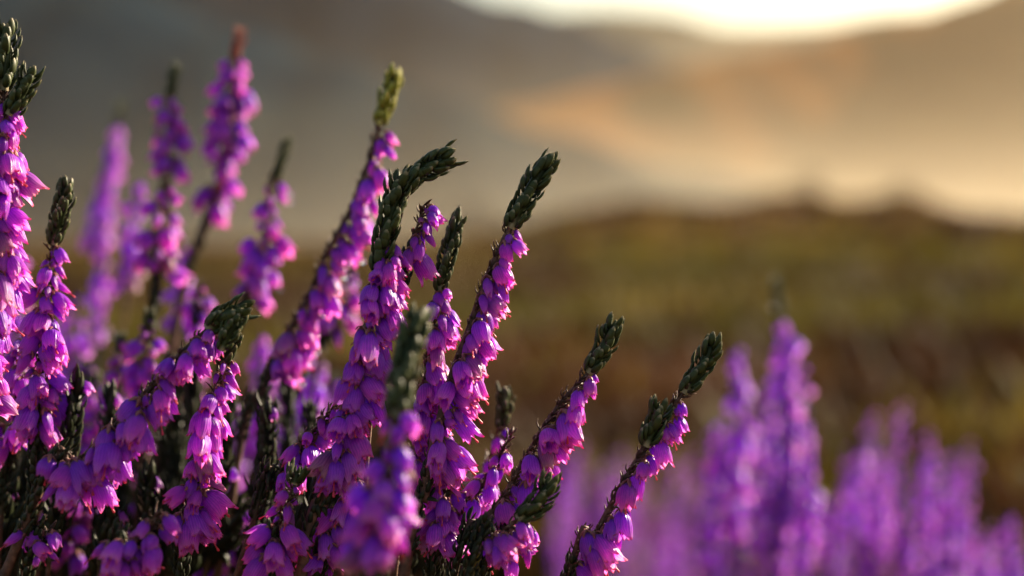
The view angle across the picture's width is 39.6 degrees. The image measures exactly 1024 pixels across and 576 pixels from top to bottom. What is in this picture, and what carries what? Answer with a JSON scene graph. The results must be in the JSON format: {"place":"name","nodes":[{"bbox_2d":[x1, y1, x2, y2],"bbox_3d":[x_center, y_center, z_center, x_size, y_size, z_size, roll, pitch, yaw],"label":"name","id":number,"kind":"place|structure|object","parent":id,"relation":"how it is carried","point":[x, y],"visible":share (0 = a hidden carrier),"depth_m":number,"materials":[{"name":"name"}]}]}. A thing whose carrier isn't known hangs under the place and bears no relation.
{"place":"outdoors","nodes":[
{"label":"outdoors","id":0,"kind":"place"},
{"bbox_2d":[0,0,795,242],"bbox_3d":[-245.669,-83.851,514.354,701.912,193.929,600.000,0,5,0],"label":"hill","id":1,"kind":"structure","parent":0,"point":[96,58],"depth_m":395.76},
{"bbox_2d":[173,0,673,113],"bbox_3d":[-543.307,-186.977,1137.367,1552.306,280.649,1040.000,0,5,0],"label":"hill","id":2,"kind":"structure","parent":0,"point":[491,56],"depth_m":898.90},
{"bbox_2d":[22,192,1018,296],"bbox_3d":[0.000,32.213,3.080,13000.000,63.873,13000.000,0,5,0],"label":"ground","id":3,"kind":"structure","parent":0,"point":[780,212],"depth_m":25.13,"materials":[{"name":"brown plant"}]},
{"bbox_2d":[4,467,20,525],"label":"heather shoot","id":4,"kind":"object","parent":3,"relation":"on","point":[11,497],"visible":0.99,"depth_m":0.33,"materials":[{"name":"green plant"}]},
{"bbox_2d":[0,333,37,566],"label":"heather sprig","id":5,"kind":"object","parent":3,"relation":"on","point":[10,445],"visible":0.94,"depth_m":0.32,"materials":[{"name":"purple plant"}]},
{"bbox_2d":[0,18,49,420],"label":"heather sprig","id":6,"kind":"object","parent":3,"relation":"on","point":[18,179],"visible":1,"depth_m":0.30,"materials":[{"name":"purple plant"}]},
{"bbox_2d":[0,447,49,568],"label":"heather shoot","id":7,"kind":"object","parent":3,"relation":"on","point":[8,529],"visible":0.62,"depth_m":0.33,"materials":[{"name":"green plant"}]},
{"bbox_2d":[0,514,62,575],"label":"heather sprig","id":8,"kind":"object","parent":3,"relation":"on","point":[36,547],"visible":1,"depth_m":0.30,"materials":[{"name":"purple plant"}]},
{"bbox_2d":[8,175,78,575],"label":"heather sprig","id":9,"kind":"object","parent":3,"relation":"on","point":[41,403],"visible":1,"depth_m":0.32,"materials":[{"name":"purple plant"}]},
{"bbox_2d":[42,363,95,575],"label":"heather shoot","id":10,"kind":"object","parent":3,"relation":"on","point":[72,423],"visible":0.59,"depth_m":0.32,"materials":[{"name":"green plant"}]},
{"bbox_2d":[39,447,98,575],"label":"heather sprig","id":11,"kind":"object","parent":3,"relation":"on","point":[78,533],"visible":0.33,"depth_m":0.36,"materials":[{"name":"purple plant"}]},
{"bbox_2d":[60,286,94,418],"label":"heather sprig","id":12,"kind":"object","parent":3,"relation":"on","point":[79,338],"visible":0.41,"depth_m":0.46,"materials":[{"name":"purple plant"}]},
{"bbox_2d":[86,240,114,440],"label":"heather sprig","id":13,"kind":"object","parent":3,"relation":"on","point":[97,315],"visible":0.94,"depth_m":0.50,"materials":[{"name":"purple plant"}]},
{"bbox_2d":[78,97,126,361],"bbox_3d":[-0.164,0.179,0.568,0.030,0.508,0.023,0,5,0],"label":"heather sprig","id":14,"kind":"object","parent":3,"relation":"on","point":[100,213],"visible":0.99,"depth_m":0.55,"materials":[{"name":"purple plant"}]},
{"bbox_2d":[75,369,134,497],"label":"heather sprig","id":15,"kind":"object","parent":3,"relation":"on","point":[90,433],"visible":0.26,"depth_m":0.40,"materials":[{"name":"purple plant"}]},
{"bbox_2d":[90,379,122,565],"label":"heather shoot","id":16,"kind":"object","parent":3,"relation":"on","point":[112,398],"visible":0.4,"depth_m":0.34,"materials":[{"name":"green plant"}]},
{"bbox_2d":[88,501,128,575],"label":"heather shoot","id":17,"kind":"object","parent":3,"relation":"on","point":[102,533],"visible":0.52,"depth_m":0.32,"materials":[{"name":"green plant"}]},
{"bbox_2d":[92,331,132,487],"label":"heather sprig","id":18,"kind":"object","parent":3,"relation":"on","point":[120,339],"visible":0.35,"depth_m":0.39,"materials":[{"name":"purple plant"}]},
{"bbox_2d":[107,181,147,394],"bbox_3d":[-0.129,0.200,0.488,0.020,0.473,0.022,0,5,0],"label":"heather sprig","id":19,"kind":"object","parent":3,"relation":"on","point":[130,231],"visible":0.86,"depth_m":0.47,"materials":[{"name":"purple plant"}]},
{"bbox_2d":[0,292,260,575],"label":"heather sprig","id":20,"kind":"object","parent":3,"relation":"on","point":[118,445],"visible":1,"depth_m":0.29,"materials":[{"name":"purple plant"}]},
{"bbox_2d":[84,501,181,575],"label":"heather sprig","id":21,"kind":"object","parent":3,"relation":"on","point":[142,555],"visible":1,"depth_m":0.28,"materials":[{"name":"purple plant"}]},
{"bbox_2d":[120,306,177,537],"bbox_3d":[-0.096,0.223,0.389,0.020,0.438,0.022,0,5,0],"label":"heather sprig","id":22,"kind":"object","parent":3,"relation":"on","point":[136,373],"visible":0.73,"depth_m":0.37,"materials":[{"name":"purple plant"}]},
{"bbox_2d":[135,457,163,575],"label":"heather shoot","id":23,"kind":"object","parent":3,"relation":"on","point":[149,482],"visible":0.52,"depth_m":0.33,"materials":[{"name":"green plant"}]},
{"bbox_2d":[148,419,170,509],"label":"heather shoot","id":24,"kind":"object","parent":3,"relation":"on","point":[162,442],"visible":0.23,"depth_m":0.40,"materials":[{"name":"green plant"}]},
{"bbox_2d":[130,174,193,517],"bbox_3d":[-0.102,0.203,0.420,0.023,0.473,0.023,0,5,0],"label":"heather sprig","id":25,"kind":"object","parent":3,"relation":"on","point":[168,234],"visible":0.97,"depth_m":0.40,"materials":[{"name":"purple plant"}]},
{"bbox_2d":[147,60,195,463],"bbox_3d":[-0.106,0.186,0.438,0.024,0.507,0.023,0,5,0],"label":"heather sprig","id":26,"kind":"object","parent":3,"relation":"on","point":[178,137],"visible":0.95,"depth_m":0.42,"materials":[{"name":"purple plant"}]},
{"bbox_2d":[161,347,189,505],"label":"heather shoot","id":27,"kind":"object","parent":3,"relation":"on","point":[177,448],"visible":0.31,"depth_m":0.37,"materials":[{"name":"green plant"}]},
{"bbox_2d":[159,240,200,432],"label":"heather sprig","id":28,"kind":"object","parent":3,"relation":"on","point":[169,295],"visible":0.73,"depth_m":0.44,"materials":[{"name":"purple plant"}]},
{"bbox_2d":[167,456,193,573],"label":"heather shoot","id":29,"kind":"object","parent":3,"relation":"on","point":[170,564],"visible":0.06,"depth_m":0.33,"materials":[{"name":"green plant"}]},
{"bbox_2d":[182,370,205,468],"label":"heather shoot","id":30,"kind":"object","parent":3,"relation":"on","point":[193,390],"visible":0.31,"depth_m":0.38,"materials":[{"name":"green plant"}]},
{"bbox_2d":[180,276,216,337],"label":"heather sprig","id":31,"kind":"object","parent":3,"relation":"on","point":[197,313],"visible":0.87,"depth_m":0.40,"materials":[{"name":"purple plant"}]},
{"bbox_2d":[162,332,243,575],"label":"heather sprig","id":32,"kind":"object","parent":3,"relation":"on","point":[198,516],"visible":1,"depth_m":0.30,"materials":[{"name":"purple plant"}]},
{"bbox_2d":[152,24,258,464],"bbox_3d":[-0.102,0.179,0.447,0.049,0.519,0.025,0,5,0],"label":"heather sprig","id":33,"kind":"object","parent":3,"relation":"on","point":[229,109],"visible":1,"depth_m":0.43,"materials":[{"name":"purple plant"}]},
{"bbox_2d":[192,455,239,575],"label":"heather shoot","id":34,"kind":"object","parent":3,"relation":"on","point":[231,472],"visible":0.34,"depth_m":0.34,"materials":[{"name":"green plant"}]},
{"bbox_2d":[202,492,249,575],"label":"heather shoot","id":35,"kind":"object","parent":3,"relation":"on","point":[227,543],"visible":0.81,"depth_m":0.35,"materials":[{"name":"green plant"}]},
{"bbox_2d":[219,394,242,531],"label":"heather shoot","id":36,"kind":"object","parent":3,"relation":"on","point":[228,445],"visible":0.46,"depth_m":0.36,"materials":[{"name":"green plant"}]},
{"bbox_2d":[213,135,296,372],"bbox_3d":[-0.086,0.198,0.418,0.051,0.484,0.023,0,5,0],"label":"heather sprig","id":37,"kind":"object","parent":3,"relation":"on","point":[255,270],"visible":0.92,"depth_m":0.40,"materials":[{"name":"purple plant"}]},
{"bbox_2d":[235,324,278,497],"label":"heather sprig","id":38,"kind":"object","parent":3,"relation":"on","point":[254,364],"visible":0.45,"depth_m":0.45,"materials":[{"name":"purple plant"}]},
{"bbox_2d":[249,389,278,525],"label":"heather shoot","id":39,"kind":"object","parent":3,"relation":"on","point":[267,433],"visible":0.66,"depth_m":0.33,"materials":[{"name":"green plant"}]},
{"bbox_2d":[241,457,313,575],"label":"heather sprig","id":40,"kind":"object","parent":3,"relation":"on","point":[268,552],"visible":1,"depth_m":0.30,"materials":[{"name":"purple plant"}]},
{"bbox_2d":[233,401,338,575],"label":"heather sprig","id":41,"kind":"object","parent":3,"relation":"on","point":[313,442],"visible":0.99,"depth_m":0.31,"materials":[{"name":"purple plant"}]},
{"bbox_2d":[275,379,301,499],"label":"heather shoot","id":42,"kind":"object","parent":3,"relation":"on","point":[288,394],"visible":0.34,"depth_m":0.38,"materials":[{"name":"green plant"}]},
{"bbox_2d":[277,348,327,466],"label":"heather sprig","id":43,"kind":"object","parent":3,"relation":"on","point":[320,391],"visible":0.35,"depth_m":0.42,"materials":[{"name":"purple plant"}]},
{"bbox_2d":[213,63,403,575],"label":"heather sprig","id":44,"kind":"object","parent":3,"relation":"on","point":[288,357],"visible":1,"depth_m":0.35,"materials":[{"name":"purple plant"}]},
{"bbox_2d":[296,393,324,508],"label":"heather shoot","id":45,"kind":"object","parent":3,"relation":"on","point":[312,410],"visible":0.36,"depth_m":0.35,"materials":[{"name":"green plant"}]},
{"bbox_2d":[290,477,363,575],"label":"heather sprig","id":46,"kind":"object","parent":3,"relation":"on","point":[327,546],"visible":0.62,"depth_m":0.30,"materials":[{"name":"purple plant"}]},
{"bbox_2d":[302,262,360,433],"bbox_3d":[-0.069,0.216,0.419,0.056,0.449,0.021,1,6,8],"label":"heather sprig","id":47,"kind":"object","parent":3,"relation":"on","point":[331,331],"visible":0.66,"depth_m":0.40,"materials":[{"name":"purple plant"}]},
{"bbox_2d":[295,139,468,575],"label":"heather sprig","id":48,"kind":"object","parent":3,"relation":"on","point":[360,389],"visible":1,"depth_m":0.30,"materials":[{"name":"purple plant"}]},
{"bbox_2d":[333,302,433,575],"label":"heather sprig","id":49,"kind":"object","parent":3,"relation":"on","point":[381,507],"visible":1,"depth_m":0.25,"materials":[{"name":"purple plant"}]},
{"bbox_2d":[355,199,447,575],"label":"heather sprig","id":50,"kind":"object","parent":3,"relation":"on","point":[419,259],"visible":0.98,"depth_m":0.31,"materials":[{"name":"purple plant"}]},
{"bbox_2d":[390,206,467,575],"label":"heather sprig","id":51,"kind":"object","parent":3,"relation":"on","point":[443,332],"visible":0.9,"depth_m":0.31,"materials":[{"name":"purple plant"}]},
{"bbox_2d":[416,480,469,575],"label":"heather sprig","id":52,"kind":"object","parent":3,"relation":"on","point":[440,533],"visible":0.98,"depth_m":0.31,"materials":[{"name":"purple plant"}]},
{"bbox_2d":[416,426,516,575],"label":"heather sprig","id":53,"kind":"object","parent":3,"relation":"on","point":[474,489],"visible":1,"depth_m":0.31,"materials":[{"name":"purple plant"}]},
{"bbox_2d":[441,203,504,235],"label":"moor shrub","id":54,"kind":"object","parent":3,"relation":"on","point":[471,224],"visible":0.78,"depth_m":77.89,"materials":[{"name":"plant"}]},
{"bbox_2d":[398,147,560,575],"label":"heather sprig","id":55,"kind":"object","parent":3,"relation":"on","point":[449,461],"visible":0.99,"depth_m":0.30,"materials":[{"name":"purple plant"}]},
{"bbox_2d":[459,381,515,575],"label":"heather sprig","id":56,"kind":"object","parent":3,"relation":"on","point":[504,408],"visible":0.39,"depth_m":0.34,"materials":[{"name":"purple plant"}]},
{"bbox_2d":[473,520,539,575],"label":"heather sprig","id":57,"kind":"object","parent":3,"relation":"on","point":[513,569],"visible":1,"depth_m":0.30,"materials":[{"name":"purple plant"}]},
{"bbox_2d":[460,468,561,575],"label":"heather sprig","id":58,"kind":"object","parent":3,"relation":"on","point":[502,548],"visible":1,"depth_m":0.29,"materials":[{"name":"green plant"}]},
{"bbox_2d":[1,189,1023,575],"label":"moor heath","id":59,"kind":"object","parent":3,"relation":"on","point":[923,373],"visible":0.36,"depth_m":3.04,"materials":[{"name":"brown plant"}]},
{"bbox_2d":[446,311,624,575],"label":"heather sprig","id":60,"kind":"object","parent":3,"relation":"on","point":[558,439],"visible":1,"depth_m":0.30,"materials":[{"name":"purple plant"}]},
{"bbox_2d":[547,465,570,575],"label":"heather sprig","id":61,"kind":"object","parent":3,"relation":"on","point":[558,509],"visible":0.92,"depth_m":0.95,"materials":[{"name":"purple plant"}]},
{"bbox_2d":[560,472,578,556],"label":"heather sprig","id":62,"kind":"object","parent":3,"relation":"on","point":[569,538],"visible":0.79,"depth_m":0.87,"materials":[{"name":"purple plant"}]},
{"bbox_2d":[565,445,580,541],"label":"heather sprig","id":63,"kind":"object","parent":3,"relation":"on","point":[576,513],"visible":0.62,"depth_m":0.92,"materials":[{"name":"purple plant"}]},
{"bbox_2d":[623,504,642,575],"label":"heather sprig","id":64,"kind":"object","parent":3,"relation":"on","point":[630,557],"visible":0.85,"depth_m":0.96,"materials":[{"name":"purple plant"}]},
{"bbox_2d":[559,331,722,575],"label":"heather sprig","id":65,"kind":"object","parent":3,"relation":"on","point":[598,546],"visible":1,"depth_m":0.30,"materials":[{"name":"purple plant"}]},
{"bbox_2d":[657,506,668,575],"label":"heather sprig","id":66,"kind":"object","parent":3,"relation":"on","point":[663,565],"visible":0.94,"depth_m":0.95,"materials":[{"name":"purple plant"}]},
{"bbox_2d":[667,448,681,575],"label":"heather sprig","id":67,"kind":"object","parent":3,"relation":"on","point":[672,507],"visible":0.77,"depth_m":1.04,"materials":[{"name":"purple plant"}]},
{"bbox_2d":[677,441,698,575],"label":"heather sprig","id":68,"kind":"object","parent":3,"relation":"on","point":[692,495],"visible":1,"depth_m":0.92,"materials":[{"name":"purple plant"}]},
{"bbox_2d":[697,420,719,575],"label":"heather sprig","id":69,"kind":"object","parent":3,"relation":"on","point":[707,495],"visible":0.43,"depth_m":0.64,"materials":[{"name":"purple plant"}]},
{"bbox_2d":[694,449,724,575],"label":"heather sprig","id":70,"kind":"object","parent":3,"relation":"on","point":[704,535],"visible":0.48,"depth_m":0.62,"materials":[{"name":"purple plant"}]},
{"bbox_2d":[702,416,735,575],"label":"heather sprig","id":71,"kind":"object","parent":3,"relation":"on","point":[716,475],"visible":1,"depth_m":0.57,"materials":[{"name":"purple plant"}]},
{"bbox_2d":[721,420,738,575],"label":"heather sprig","id":72,"kind":"object","parent":3,"relation":"on","point":[727,539],"visible":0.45,"depth_m":0.68,"materials":[{"name":"purple plant"}]},
{"bbox_2d":[723,344,761,575],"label":"heather sprig","id":73,"kind":"object","parent":3,"relation":"on","point":[744,451],"visible":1,"depth_m":0.57,"materials":[{"name":"purple plant"}]},
{"bbox_2d":[730,423,765,575],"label":"heather sprig","id":74,"kind":"object","parent":3,"relation":"on","point":[759,462],"visible":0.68,"depth_m":0.60,"materials":[{"name":"purple plant"}]},
{"bbox_2d":[741,409,761,575],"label":"heather sprig","id":75,"kind":"object","parent":3,"relation":"on","point":[755,418],"visible":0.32,"depth_m":0.64,"materials":[{"name":"purple plant"}]},
{"bbox_2d":[750,372,778,575],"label":"heather sprig","id":76,"kind":"object","parent":3,"relation":"on","point":[768,411],"visible":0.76,"depth_m":0.61,"materials":[{"name":"purple plant"}]},
{"bbox_2d":[756,415,779,575],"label":"heather sprig","id":77,"kind":"object","parent":3,"relation":"on","point":[766,472],"visible":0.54,"depth_m":0.61,"materials":[{"name":"purple plant"}]},
{"bbox_2d":[758,480,790,575],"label":"heather sprig","id":78,"kind":"object","parent":3,"relation":"on","point":[771,563],"visible":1,"depth_m":0.55,"materials":[{"name":"purple plant"}]},
{"bbox_2d":[764,273,805,575],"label":"heather sprig","id":79,"kind":"object","parent":3,"relation":"on","point":[789,432],"visible":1,"depth_m":0.55,"materials":[{"name":"purple plant"}]},
{"bbox_2d":[788,358,815,575],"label":"heather sprig","id":80,"kind":"object","parent":3,"relation":"on","point":[809,391],"visible":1,"depth_m":0.56,"materials":[{"name":"purple plant"}]},
{"bbox_2d":[794,405,825,575],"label":"heather sprig","id":81,"kind":"object","parent":3,"relation":"on","point":[807,475],"visible":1,"depth_m":0.56,"materials":[{"name":"purple plant"}]},
{"bbox_2d":[811,493,831,573],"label":"heather sprig","id":82,"kind":"object","parent":3,"relation":"on","point":[824,546],"visible":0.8,"depth_m":0.64,"materials":[{"name":"purple plant"}]},
{"bbox_2d":[818,498,840,575],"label":"heather sprig","id":83,"kind":"object","parent":3,"relation":"on","point":[830,558],"visible":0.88,"depth_m":0.68,"materials":[{"name":"purple plant"}]},
{"bbox_2d":[830,474,847,575],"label":"heather sprig","id":84,"kind":"object","parent":3,"relation":"on","point":[837,540],"visible":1,"depth_m":0.68,"materials":[{"name":"purple plant"}]},
{"bbox_2d":[841,451,857,575],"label":"heather sprig","id":85,"kind":"object","parent":3,"relation":"on","point":[848,494],"visible":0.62,"depth_m":0.72,"materials":[{"name":"purple plant"}]},
{"bbox_2d":[842,431,872,575],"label":"heather sprig","id":86,"kind":"object","parent":3,"relation":"on","point":[858,504],"visible":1,"depth_m":0.62,"materials":[{"name":"purple plant"}]},
{"bbox_2d":[849,513,865,575],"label":"heather sprig","id":87,"kind":"object","parent":3,"relation":"on","point":[860,566],"visible":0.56,"depth_m":0.65,"materials":[{"name":"purple plant"}]},
{"bbox_2d":[855,408,878,553],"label":"heather sprig","id":88,"kind":"object","parent":3,"relation":"on","point":[871,454],"visible":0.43,"depth_m":0.75,"materials":[{"name":"purple plant"}]},
{"bbox_2d":[860,475,885,575],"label":"heather sprig","id":89,"kind":"object","parent":3,"relation":"on","point":[868,559],"visible":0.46,"depth_m":0.65,"materials":[{"name":"purple plant"}]},
{"bbox_2d":[866,461,892,575],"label":"heather sprig","id":90,"kind":"object","parent":3,"relation":"on","point":[879,543],"visible":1,"depth_m":0.60,"materials":[{"name":"purple plant"}]},
{"bbox_2d":[875,448,897,575],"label":"heather sprig","id":91,"kind":"object","parent":3,"relation":"on","point":[886,483],"visible":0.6,"depth_m":0.66,"materials":[{"name":"purple plant"}]},
{"bbox_2d":[887,400,906,575],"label":"heather sprig","id":92,"kind":"object","parent":3,"relation":"on","point":[895,469],"visible":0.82,"depth_m":0.73,"materials":[{"name":"purple plant"}]},
{"bbox_2d":[889,460,917,575],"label":"heather sprig","id":93,"kind":"object","parent":3,"relation":"on","point":[902,532],"visible":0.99,"depth_m":0.64,"materials":[{"name":"purple plant"}]},
{"bbox_2d":[903,533,921,575],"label":"heather sprig","id":94,"kind":"object","parent":3,"relation":"on","point":[911,558],"visible":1,"depth_m":0.61,"materials":[{"name":"purple plant"}]},
{"bbox_2d":[912,424,932,575],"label":"heather sprig","id":95,"kind":"object","parent":3,"relation":"on","point":[917,494],"visible":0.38,"depth_m":0.75,"materials":[{"name":"purple plant"}]},
{"bbox_2d":[913,439,939,575],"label":"heather sprig","id":96,"kind":"object","parent":3,"relation":"on","point":[926,514],"visible":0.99,"depth_m":0.65,"materials":[{"name":"purple plant"}]},
{"bbox_2d":[926,530,950,575],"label":"heather sprig","id":97,"kind":"object","parent":3,"relation":"on","point":[937,570],"visible":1,"depth_m":0.59,"materials":[{"name":"purple plant"}]},
{"bbox_2d":[934,473,960,575],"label":"heather sprig","id":98,"kind":"object","parent":3,"relation":"on","point":[940,510],"visible":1,"depth_m":0.60,"materials":[{"name":"purple plant"}]},
{"bbox_2d":[943,443,962,535],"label":"heather sprig","id":99,"kind":"object","parent":3,"relation":"on","point":[950,479],"visible":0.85,"depth_m":0.71,"materials":[{"name":"purple plant"}]},
{"bbox_2d":[949,459,966,547],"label":"heather sprig","id":100,"kind":"object","parent":3,"relation":"on","point":[960,511],"visible":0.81,"depth_m":0.70,"materials":[{"name":"purple plant"}]},
{"bbox_2d":[955,491,977,575],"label":"heather sprig","id":101,"kind":"object","parent":3,"relation":"on","point":[969,545],"visible":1,"depth_m":0.61,"materials":[{"name":"purple plant"}]},
{"bbox_2d":[955,437,977,550],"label":"heather sprig","id":102,"kind":"object","parent":3,"relation":"on","point":[965,473],"visible":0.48,"depth_m":0.74,"materials":[{"name":"purple plant"}]},
{"bbox_2d":[977,536,995,575],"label":"heather sprig","id":103,"kind":"object","parent":3,"relation":"on","point":[984,557],"visible":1,"depth_m":0.65,"materials":[{"name":"purple plant"}]},
{"bbox_2d":[996,507,1015,575],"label":"heather sprig","id":104,"kind":"object","parent":3,"relation":"on","point":[1007,544],"visible":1,"depth_m":0.64,"materials":[{"name":"purple plant"}]},
{"bbox_2d":[495,0,958,28],"label":"sky","id":105,"kind":"structure","parent":0,"point":[742,14],"materials":[{"name":"white"}]},
{"bbox_2d":[551,11,919,66],"bbox_3d":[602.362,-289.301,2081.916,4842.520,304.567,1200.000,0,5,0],"label":"hill","id":106,"kind":"structure","parent":0,"point":[674,40],"depth_m":1915.39,"materials":[{"name":"beige"}]},
{"bbox_2d":[492,0,1023,219],"bbox_3d":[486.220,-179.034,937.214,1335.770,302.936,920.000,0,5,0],"label":"hill","id":107,"kind":"structure","parent":0,"point":[933,99],"depth_m":723.60,"materials":[{"name":"beige"}]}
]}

